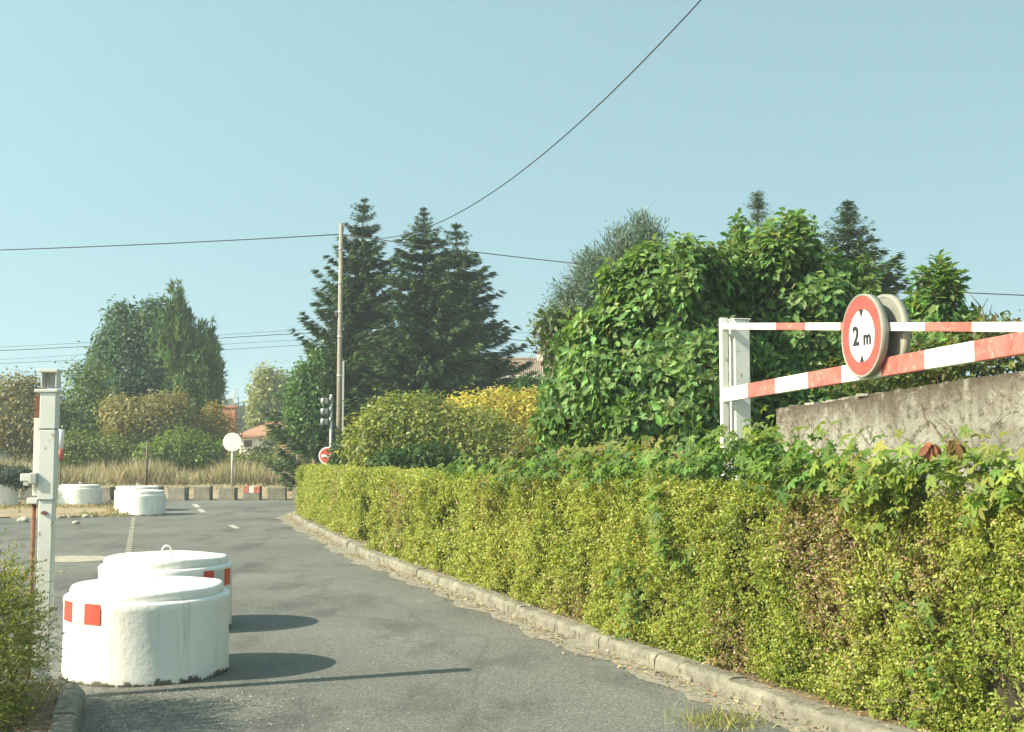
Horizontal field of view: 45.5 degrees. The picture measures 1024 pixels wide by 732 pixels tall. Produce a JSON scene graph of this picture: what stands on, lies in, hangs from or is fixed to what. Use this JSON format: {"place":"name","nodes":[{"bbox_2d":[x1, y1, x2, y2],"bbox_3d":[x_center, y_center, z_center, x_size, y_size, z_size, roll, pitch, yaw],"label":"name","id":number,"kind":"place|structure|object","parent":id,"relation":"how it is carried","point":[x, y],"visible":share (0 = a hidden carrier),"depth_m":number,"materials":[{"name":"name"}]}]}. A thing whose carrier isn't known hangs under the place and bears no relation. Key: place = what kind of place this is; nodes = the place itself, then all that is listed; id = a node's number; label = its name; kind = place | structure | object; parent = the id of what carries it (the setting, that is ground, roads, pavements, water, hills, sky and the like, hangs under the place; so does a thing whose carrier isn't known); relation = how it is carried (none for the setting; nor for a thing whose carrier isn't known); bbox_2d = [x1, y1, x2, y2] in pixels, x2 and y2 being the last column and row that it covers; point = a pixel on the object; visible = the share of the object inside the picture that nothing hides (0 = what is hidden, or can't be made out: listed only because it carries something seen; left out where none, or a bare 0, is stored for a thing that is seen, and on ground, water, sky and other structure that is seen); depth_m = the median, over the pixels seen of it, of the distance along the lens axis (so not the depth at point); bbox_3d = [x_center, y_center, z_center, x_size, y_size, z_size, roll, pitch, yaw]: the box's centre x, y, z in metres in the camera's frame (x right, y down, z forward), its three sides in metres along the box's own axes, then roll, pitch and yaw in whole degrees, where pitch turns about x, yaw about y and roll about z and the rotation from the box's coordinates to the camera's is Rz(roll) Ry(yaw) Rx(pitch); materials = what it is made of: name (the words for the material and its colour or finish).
{"place":"outdoors","nodes":[
{"label":"outdoors","id":0,"kind":"place"},
{"bbox_2d":[8,328,523,346],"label":"overhead cable","id":1,"kind":"object","parent":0,"point":[223,334],"visible":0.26,"depth_m":72.30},
{"bbox_2d":[0,344,532,363],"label":"overhead cable","id":2,"kind":"object","parent":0,"point":[226,349],"visible":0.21,"depth_m":73.44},
{"bbox_2d":[0,339,533,359],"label":"overhead cable","id":3,"kind":"object","parent":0,"point":[220,344],"visible":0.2,"depth_m":73.05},
{"bbox_2d":[0,331,537,350],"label":"overhead cable","id":4,"kind":"object","parent":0,"point":[218,338],"visible":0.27,"depth_m":72.67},
{"bbox_2d":[0,453,568,484],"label":"dry grass","id":5,"kind":"structure","parent":0,"point":[131,473],"depth_m":47.67,"materials":[{"name":"beige plant"}]},
{"bbox_2d":[0,463,719,497],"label":"bank","id":6,"kind":"structure","parent":0,"point":[240,493],"depth_m":44.81,"materials":[{"name":"soil"}]},
{"bbox_2d":[0,366,78,464],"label":"willow shrub","id":7,"kind":"object","parent":6,"relation":"on","point":[13,433],"visible":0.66,"depth_m":52.23,"materials":[{"name":"green plant"}]},
{"bbox_2d":[46,348,144,464],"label":"shrub","id":8,"kind":"object","parent":6,"relation":"on","point":[79,392],"visible":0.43,"depth_m":53.35,"materials":[{"name":"green plant"}]},
{"bbox_2d":[53,425,151,469],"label":"shrub","id":9,"kind":"object","parent":6,"relation":"on","point":[87,449],"visible":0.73,"depth_m":50.50,"materials":[{"name":"green plant"}]},
{"bbox_2d":[91,386,199,458],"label":"shrub","id":10,"kind":"object","parent":6,"relation":"on","point":[156,408],"visible":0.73,"depth_m":51.36,"materials":[{"name":"green plant"}]},
{"bbox_2d":[145,441,148,485],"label":"wooden stake","id":11,"kind":"object","parent":6,"relation":"on","point":[146,466],"visible":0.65,"depth_m":43.83,"materials":[{"name":"brown wood"}]},
{"bbox_2d":[1,447,311,474],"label":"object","id":12,"kind":"object","parent":6,"relation":"on","point":[181,468],"visible":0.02,"depth_m":50.13,"materials":[{"name":"green plant"}]},
{"bbox_2d":[58,482,292,489],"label":"short grass","id":13,"kind":"structure","parent":6,"relation":"on","point":[186,484],"depth_m":45.79,"materials":[{"name":"beige plant"}]},
{"bbox_2d":[131,418,229,473],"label":"shrub","id":14,"kind":"object","parent":6,"relation":"on","point":[198,451],"visible":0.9,"depth_m":49.99,"materials":[{"name":"green plant"}]},
{"bbox_2d":[171,399,244,462],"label":"shrub","id":15,"kind":"object","parent":6,"relation":"on","point":[215,428],"visible":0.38,"depth_m":52.69,"materials":[{"name":"green plant"}]},
{"bbox_2d":[223,447,310,483],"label":"shrub","id":16,"kind":"object","parent":6,"relation":"on","point":[265,458],"visible":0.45,"depth_m":49.60,"materials":[{"name":"green plant"}]},
{"bbox_2d":[240,426,305,462],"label":"shrub","id":17,"kind":"object","parent":6,"relation":"on","point":[271,444],"visible":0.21,"depth_m":53.61,"materials":[{"name":"green plant"}]},
{"bbox_2d":[272,439,311,463],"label":"shrub","id":18,"kind":"object","parent":6,"relation":"on","point":[287,450],"visible":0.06,"depth_m":50.54,"materials":[{"name":"green plant"}]},
{"bbox_2d":[0,498,789,731],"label":"road","id":19,"kind":"structure","parent":0,"point":[312,614],"depth_m":9.43,"materials":[{"name":"asphalt"}]},
{"bbox_2d":[0,484,17,506],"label":"ring planter","id":20,"kind":"object","parent":19,"relation":"on","point":[8,494],"visible":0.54,"depth_m":35.12,"materials":[{"name":"white paint"}]},
{"bbox_2d":[0,461,32,495],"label":"planter bush","id":21,"kind":"object","parent":20,"relation":"in","point":[6,472],"visible":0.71,"depth_m":35.15,"materials":[{"name":"plant"}]},
{"bbox_2d":[17,516,28,521],"bbox_3d":[-11.160,3.518,27.868,0.262,0.169,0.265,0,-4,0],"label":"white stone","id":22,"kind":"object","parent":19,"relation":"on","point":[23,519],"visible":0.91,"depth_m":27.77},
{"bbox_2d":[20,486,36,499],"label":"concrete block","id":23,"kind":"object","parent":19,"relation":"on","point":[26,493],"depth_m":40.44,"materials":[{"name":"concrete"}]},
{"bbox_2d":[20,369,62,679],"bbox_3d":[-3.096,1.091,7.980,0.220,2.143,0.155,0,-4,-7],"label":"latch post","id":24,"kind":"object","parent":19,"relation":"on","point":[42,478],"visible":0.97,"depth_m":7.97,"materials":[{"name":"metal"}]},
{"bbox_2d":[1,679,84,731],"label":"kerb","id":25,"kind":"structure","parent":19,"relation":"on","point":[67,714],"depth_m":7.09,"materials":[{"name":"concrete"}]},
{"bbox_2d":[0,687,58,731],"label":"bed soil","id":26,"kind":"structure","parent":25,"relation":"in","point":[42,723],"depth_m":6.92,"materials":[{"name":"soil"}]},
{"bbox_2d":[0,526,77,731],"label":"bush","id":27,"kind":"object","parent":26,"relation":"on","point":[22,640],"visible":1,"depth_m":6.78,"materials":[{"name":"green plant"}]},
{"bbox_2d":[0,670,83,726],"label":"grass","id":28,"kind":"structure","parent":26,"relation":"on","point":[47,686],"depth_m":7.45,"materials":[{"name":"green plant"}]},
{"bbox_2d":[0,501,118,518],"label":"verge","id":29,"kind":"structure","parent":19,"relation":"on","point":[8,513],"depth_m":32.12,"materials":[{"name":"soil"}]},
{"bbox_2d":[11,475,36,504],"bbox_3d":[-14.391,3.627,36.330,0.577,1.029,1.529,-1,-4,18],"label":"crowd barrier","id":30,"kind":"object","parent":29,"relation":"on","point":[23,495],"visible":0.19,"depth_m":36.12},
{"bbox_2d":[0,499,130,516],"bbox_3d":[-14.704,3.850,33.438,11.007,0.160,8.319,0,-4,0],"label":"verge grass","id":31,"kind":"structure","parent":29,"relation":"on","point":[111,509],"depth_m":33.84,"materials":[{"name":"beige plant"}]},
{"bbox_2d":[59,429,64,484],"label":"marker post","id":32,"kind":"object","parent":19,"relation":"on","point":[61,444],"visible":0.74,"depth_m":40.84,"materials":[{"name":"white plastic"}]},
{"bbox_2d":[57,481,101,505],"bbox_3d":[-12.757,3.787,36.026,1.248,0.756,1.248,0,-4,0],"label":"concrete ring","id":33,"kind":"object","parent":19,"relation":"on","point":[79,494],"visible":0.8,"depth_m":35.52,"materials":[{"name":"concrete"}]},
{"bbox_2d":[55,556,105,561],"bbox_3d":[-6.526,2.889,18.316,0.944,0.001,1.288,2,-4,-22],"label":"parking marking","id":34,"kind":"object","parent":19,"relation":"on","point":[75,558],"visible":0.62,"depth_m":18.32,"materials":[{"name":"paint"}]},
{"bbox_2d":[100,487,114,499],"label":"concrete block","id":35,"kind":"object","parent":19,"relation":"on","point":[107,493],"depth_m":40.42,"materials":[{"name":"concrete"}]},
{"bbox_2d":[114,483,158,509],"bbox_3d":[-10.262,3.589,33.432,1.208,0.786,1.208,0,-4,0],"label":"concrete ring","id":36,"kind":"object","parent":19,"relation":"on","point":[118,491],"visible":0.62,"depth_m":33.02,"materials":[{"name":"concrete"}]},
{"bbox_2d":[119,487,165,515],"bbox_3d":[-9.422,3.448,31.137,1.138,0.746,1.138,0,-4,0],"label":"concrete ring","id":37,"kind":"object","parent":19,"relation":"on","point":[146,502],"visible":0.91,"depth_m":30.67,"materials":[{"name":"concrete"}]},
{"bbox_2d":[61,570,229,686],"bbox_3d":[-2.664,1.873,8.913,1.172,0.766,1.172,0,-4,0],"label":"concrete ring","id":38,"kind":"object","parent":19,"relation":"on","point":[143,631],"visible":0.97,"depth_m":8.44,"materials":[{"name":"concrete"}]},
{"bbox_2d":[98,545,232,626],"bbox_3d":[-3.170,2.029,11.188,1.194,0.776,1.192,0,-4,0],"label":"concrete ring","id":39,"kind":"object","parent":19,"relation":"on","point":[171,562],"visible":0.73,"depth_m":10.82,"materials":[{"name":"concrete"}]},
{"bbox_2d":[168,487,188,499],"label":"concrete block","id":40,"kind":"object","parent":19,"relation":"on","point":[178,493],"depth_m":40.47,"materials":[{"name":"concrete"}]},
{"bbox_2d":[125,501,259,552],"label":"road markings","id":41,"kind":"object","parent":19,"relation":"on","point":[129,541],"visible":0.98,"depth_m":26.89,"materials":[{"name":"white paint"}]},
{"bbox_2d":[193,486,212,499],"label":"concrete block","id":42,"kind":"object","parent":19,"relation":"on","point":[203,492],"depth_m":40.51,"materials":[{"name":"concrete"}]},
{"bbox_2d":[218,487,237,499],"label":"concrete block","id":43,"kind":"object","parent":19,"relation":"on","point":[227,493],"depth_m":40.49,"materials":[{"name":"concrete"}]},
{"bbox_2d":[243,486,261,499],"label":"concrete block","id":44,"kind":"object","parent":19,"relation":"on","point":[252,492],"depth_m":40.45,"materials":[{"name":"red paint"}]},
{"bbox_2d":[88,666,450,731],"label":"grit","id":45,"kind":"object","parent":19,"relation":"on","point":[193,707],"visible":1,"depth_m":7.62,"materials":[{"name":"grey stone"}]},
{"bbox_2d":[267,487,286,499],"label":"concrete block","id":46,"kind":"object","parent":19,"relation":"on","point":[276,493],"depth_m":40.47,"materials":[{"name":"concrete"}]},
{"bbox_2d":[292,487,298,499],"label":"concrete block","id":47,"kind":"object","parent":19,"relation":"on","point":[294,492],"depth_m":40.52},
{"bbox_2d":[275,339,355,463],"bbox_3d":[-6.548,1.700,40.369,2.450,5.190,2.458,-3,-5,37],"label":"broadleaf tree","id":48,"kind":"object","parent":19,"relation":"on","point":[313,383],"visible":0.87,"depth_m":40.00,"materials":[{"name":"green plant"}]},
{"bbox_2d":[320,394,332,446],"bbox_3d":[-5.769,2.574,37.913,0.352,3.391,0.220,0,-4,0],"label":"traffic light","id":49,"kind":"object","parent":19,"relation":"on","point":[324,411],"visible":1,"depth_m":37.95,"materials":[{"name":"metal"}]},
{"bbox_2d":[335,223,350,444],"bbox_3d":[-5.509,-0.063,39.602,0.502,9.288,0.210,0,-4,0],"label":"utility pole","id":50,"kind":"object","parent":19,"relation":"on","point":[340,398],"visible":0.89,"depth_m":39.58,"materials":[{"name":"concrete"}]},
{"bbox_2d":[0,234,338,249],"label":"overhead cable","id":51,"kind":"object","parent":50,"relation":"attached to","point":[170,243],"visible":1,"depth_m":40.56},
{"bbox_2d":[342,0,700,238],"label":"overhead cable","id":52,"kind":"object","parent":50,"relation":"attached to","point":[558,140],"visible":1,"depth_m":23.01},
{"bbox_2d":[344,234,1023,295],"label":"overhead cable","id":53,"kind":"object","parent":50,"relation":"attached to","point":[575,263],"visible":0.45,"depth_m":38.58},
{"bbox_2d":[276,511,829,731],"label":"gutter dirt","id":54,"kind":"structure","parent":19,"relation":"on","point":[640,675],"depth_m":9.88,"materials":[{"name":"soil"}]},
{"bbox_2d":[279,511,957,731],"bbox_3d":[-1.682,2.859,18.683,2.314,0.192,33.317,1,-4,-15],"label":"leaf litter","id":55,"kind":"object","parent":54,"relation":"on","point":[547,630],"visible":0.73,"depth_m":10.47,"materials":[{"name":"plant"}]},
{"bbox_2d":[662,698,779,731],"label":"grass tuft","id":56,"kind":"object","parent":54,"relation":"on","point":[712,717],"visible":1,"depth_m":7.17,"materials":[{"name":"green plant"}]},
{"bbox_2d":[292,511,917,731],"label":"kerb","id":57,"kind":"structure","parent":19,"relation":"on","point":[802,709],"depth_m":9.05,"materials":[{"name":"concrete"}]},
{"bbox_2d":[0,0,1023,409],"label":"sky","id":58,"kind":"structure","parent":0,"point":[123,122],"materials":[{"name":"blue"}]},
{"bbox_2d":[317,522,964,731],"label":"garden soil","id":59,"kind":"structure","parent":0,"point":[803,694],"depth_m":7.70,"materials":[{"name":"soil"}]},
{"bbox_2d":[293,462,401,540],"bbox_3d":[-3.704,2.836,26.338,1.583,1.592,11.302,1,-4,-14],"label":"hedge","id":60,"kind":"object","parent":59,"relation":"on","point":[332,497],"visible":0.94,"depth_m":23.28,"materials":[{"name":"green plant"}]},
{"bbox_2d":[361,464,1023,731],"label":"hedge","id":61,"kind":"object","parent":59,"relation":"on","point":[809,599],"visible":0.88,"depth_m":8.11,"materials":[{"name":"green plant"}]},
{"bbox_2d":[420,441,716,491],"bbox_3d":[0.493,0.990,11.654,1.270,0.550,4.671,2,-4,-26],"label":"creeper","id":62,"kind":"object","parent":61,"relation":"on","point":[619,468],"visible":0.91,"depth_m":11.09,"materials":[{"name":"green plant"}]},
{"bbox_2d":[605,561,652,640],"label":"creeper","id":63,"kind":"object","parent":61,"relation":"attached to","point":[629,586],"visible":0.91,"depth_m":9.74,"materials":[{"name":"green plant"}]},
{"bbox_2d":[552,435,706,475],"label":"creeper","id":64,"kind":"object","parent":61,"relation":"on","point":[600,449],"visible":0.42,"depth_m":11.36,"materials":[{"name":"green plant"}]},
{"bbox_2d":[639,467,716,572],"bbox_3d":[1.291,1.154,9.220,0.650,0.765,1.076,0,-4,0],"label":"creeper","id":65,"kind":"object","parent":61,"relation":"attached to","point":[653,494],"visible":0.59,"depth_m":9.16,"materials":[{"name":"green plant"}]},
{"bbox_2d":[632,405,909,526],"bbox_3d":[1.857,0.723,8.614,1.098,0.925,2.842,1,-4,-19],"label":"creeper","id":66,"kind":"object","parent":61,"relation":"on","point":[794,461],"visible":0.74,"depth_m":8.28,"materials":[{"name":"green plant"}]},
{"bbox_2d":[809,424,1023,542],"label":"creeper","id":67,"kind":"object","parent":61,"relation":"on","point":[875,477],"visible":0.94,"depth_m":6.77,"materials":[{"name":"green plant"}]},
{"bbox_2d":[918,442,940,460],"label":"wilted leaves","id":68,"kind":"object","parent":67,"relation":"attached to","point":[928,450],"visible":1,"depth_m":6.32,"materials":[{"name":"brown plant"}]},
{"bbox_2d":[945,439,965,458],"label":"wilted leaves","id":69,"kind":"object","parent":67,"relation":"attached to","point":[953,446],"visible":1,"depth_m":6.32,"materials":[{"name":"brown plant"}]},
{"bbox_2d":[883,548,961,728],"bbox_3d":[2.261,1.473,6.591,0.330,0.943,0.428,1,-4,-16],"label":"creeper","id":70,"kind":"object","parent":61,"relation":"attached to","point":[927,618],"visible":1,"depth_m":6.60,"materials":[{"name":"green plant"}]},
{"label":"ground","id":71,"kind":"structure","parent":0,"visible":0},
{"bbox_2d":[0,394,252,462],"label":"wood","id":72,"kind":"object","parent":71,"relation":"on","point":[229,402],"visible":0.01,"depth_m":157.65,"materials":[{"name":"green plant"}]},
{"bbox_2d":[76,292,197,441],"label":"broadleaf tree","id":73,"kind":"object","parent":71,"relation":"on","point":[127,327],"visible":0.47,"depth_m":57.86,"materials":[{"name":"green plant"}]},
{"bbox_2d":[144,278,229,432],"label":"poplar tree","id":74,"kind":"object","parent":71,"relation":"on","point":[188,364],"visible":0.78,"depth_m":56.19,"materials":[{"name":"green plant"}]},
{"bbox_2d":[221,389,238,462],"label":"brick chimney","id":75,"kind":"object","parent":71,"relation":"on","point":[233,408],"visible":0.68,"depth_m":69.69,"materials":[{"name":"brick"}]},
{"bbox_2d":[223,433,241,486],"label":"round sign","id":76,"kind":"object","parent":71,"relation":"on","point":[232,442],"visible":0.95,"depth_m":45.90,"materials":[{"name":"metal"}]},
{"bbox_2d":[239,359,292,428],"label":"poplar tree","id":77,"kind":"object","parent":71,"relation":"on","point":[267,381],"visible":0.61,"depth_m":90.97,"materials":[{"name":"green plant"}]},
{"bbox_2d":[238,422,305,462],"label":"house","id":78,"kind":"structure","parent":71,"relation":"on","point":[249,439],"depth_m":76.21,"materials":[{"name":"beige tile"}]},
{"bbox_2d":[243,439,252,447],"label":"window","id":79,"kind":"structure","parent":78,"relation":"in","point":[248,443],"depth_m":76.11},
{"bbox_2d":[319,447,331,464],"bbox_3d":[-4.823,2.981,31.896,0.470,1.733,0.086,0,-4,6],"label":"no entry sign","id":80,"kind":"object","parent":71,"relation":"on","point":[322,454],"visible":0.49,"depth_m":31.91,"materials":[{"name":"metal"}]},
{"bbox_2d":[257,197,415,489],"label":"fir tree","id":81,"kind":"object","parent":71,"relation":"on","point":[360,314],"visible":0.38,"depth_m":42.53,"materials":[{"name":"green plant"}]},
{"bbox_2d":[323,432,374,465],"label":"shrub","id":82,"kind":"object","parent":71,"relation":"on","point":[334,457],"visible":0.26,"depth_m":30.65,"materials":[{"name":"green plant"}]},
{"bbox_2d":[318,207,498,469],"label":"fir tree","id":83,"kind":"object","parent":71,"relation":"on","point":[422,356],"visible":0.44,"depth_m":40.52,"materials":[{"name":"green plant"}]},
{"bbox_2d":[363,439,480,472],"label":"shrub","id":84,"kind":"object","parent":71,"relation":"on","point":[431,456],"visible":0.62,"depth_m":23.72,"materials":[{"name":"green plant"}]},
{"bbox_2d":[333,383,538,469],"bbox_3d":[-1.358,1.989,26.876,5.014,3.226,3.158,0,-4,0],"label":"shrub","id":85,"kind":"object","parent":71,"relation":"on","point":[384,418],"visible":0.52,"depth_m":26.20,"materials":[{"name":"green plant"}]},
{"bbox_2d":[405,223,544,415],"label":"fir tree","id":86,"kind":"object","parent":71,"relation":"on","point":[500,368],"visible":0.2,"depth_m":43.87,"materials":[{"name":"green plant"}]},
{"bbox_2d":[439,382,538,462],"bbox_3d":[-0.334,2.067,28.961,3.316,3.347,2.249,0,-4,0],"label":"shrub","id":87,"kind":"object","parent":71,"relation":"on","point":[505,402],"visible":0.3,"depth_m":28.66,"materials":[{"name":"yellow plant"}]},
{"bbox_2d":[481,368,549,430],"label":"shrub","id":88,"kind":"object","parent":71,"relation":"on","point":[525,383],"visible":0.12,"depth_m":32.88,"materials":[{"name":"green plant"}]},
{"bbox_2d":[487,351,552,397],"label":"house","id":89,"kind":"structure","parent":71,"relation":"on","point":[536,366],"depth_m":65.22,"materials":[{"name":"paint"}]},
{"bbox_2d":[525,299,582,387],"bbox_3d":[1.079,1.014,21.991,1.697,4.469,1.670,0,-4,0],"label":"tree","id":90,"kind":"object","parent":71,"relation":"on","point":[545,333],"visible":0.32,"depth_m":21.90,"materials":[{"name":"green plant"}]},
{"bbox_2d":[484,429,677,478],"bbox_3d":[1.128,1.750,17.494,1.543,2.372,3.696,3,-5,-40],"label":"shrub","id":91,"kind":"object","parent":71,"relation":"on","point":[517,451],"visible":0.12,"depth_m":18.12,"materials":[{"name":"green plant"}]},
{"bbox_2d":[528,204,675,365],"bbox_3d":[2.030,0.087,24.063,3.362,6.611,2.629,3,-5,-36],"label":"tree","id":92,"kind":"object","parent":71,"relation":"on","point":[578,295],"visible":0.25,"depth_m":23.92,"materials":[{"name":"green plant"}]},
{"bbox_2d":[526,231,778,477],"bbox_3d":[1.659,0.564,14.006,2.994,4.252,2.472,0,-4,0],"label":"fig tree","id":93,"kind":"object","parent":71,"relation":"on","point":[638,355],"visible":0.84,"depth_m":13.58,"materials":[{"name":"green plant"}]},
{"bbox_2d":[566,188,773,480],"bbox_3d":[4.092,0.041,21.083,6.237,6.280,6.592,-1,-4,17],"label":"cypress tree","id":94,"kind":"object","parent":71,"relation":"on","point":[758,205],"visible":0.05,"depth_m":21.22,"materials":[{"name":"green plant"}]},
{"bbox_2d":[728,318,750,480],"bbox_3d":[1.859,0.956,10.003,0.192,2.697,0.140,1,-4,-12],"label":"barrier post","id":95,"kind":"object","parent":71,"relation":"on","point":[739,360],"visible":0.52,"depth_m":10.02,"materials":[{"name":"metal"}]},
{"bbox_2d":[719,318,1023,482],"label":"height barrier","id":96,"kind":"object","parent":95,"relation":"attached to","point":[998,347],"visible":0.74,"depth_m":7.37,"materials":[{"name":"metal"}]},
{"bbox_2d":[841,294,888,377],"bbox_3d":[2.210,-0.188,7.616,0.070,0.524,0.524,1,-4,-12],"label":"height limit sign","id":97,"kind":"object","parent":96,"relation":"attached to","point":[865,335],"visible":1,"depth_m":7.56,"materials":[{"name":"metal"}]},
{"bbox_2d":[877,294,910,377],"bbox_3d":[2.316,-0.185,7.597,0.070,0.524,0.524,1,-4,-12],"label":"height limit sign","id":98,"kind":"object","parent":96,"relation":"attached to","point":[899,342],"visible":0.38,"depth_m":7.45,"materials":[{"name":"metal"}]},
{"bbox_2d":[713,207,896,480],"bbox_3d":[3.442,0.384,14.441,2.575,4.674,2.217,0,-4,0],"label":"fig tree","id":99,"kind":"object","parent":71,"relation":"on","point":[800,271],"visible":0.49,"depth_m":14.15,"materials":[{"name":"green plant"}]},
{"bbox_2d":[776,371,1023,495],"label":"garden wall","id":100,"kind":"structure","parent":71,"relation":"on","point":[976,404],"depth_m":10.62,"materials":[{"name":"concrete"}]},
{"bbox_2d":[779,397,1023,472],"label":"dead vine","id":101,"kind":"object","parent":100,"relation":"attached to","point":[938,433],"visible":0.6,"depth_m":10.58,"materials":[{"name":"plant"}]},
{"bbox_2d":[820,199,990,389],"bbox_3d":[7.559,-0.096,26.834,7.724,7.360,7.476,0,-4,0],"label":"spruce tree","id":102,"kind":"object","parent":71,"relation":"on","point":[859,245],"visible":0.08,"depth_m":26.95,"materials":[{"name":"green plant"}]},
{"bbox_2d":[811,305,1023,399],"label":"bramble","id":103,"kind":"object","parent":71,"relation":"on","point":[949,373],"visible":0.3,"depth_m":12.36,"materials":[{"name":"green plant"}]},
{"bbox_2d":[968,292,991,338],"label":"bare twig","id":104,"kind":"object","parent":103,"relation":"attached to","point":[984,333],"visible":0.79,"depth_m":12.26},
{"bbox_2d":[875,249,1003,391],"bbox_3d":[4.588,0.659,13.315,1.735,3.961,1.384,0,-4,0],"label":"young tree","id":105,"kind":"object","parent":71,"relation":"on","point":[935,297],"visible":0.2,"depth_m":13.37,"materials":[{"name":"green plant"}]}
]}

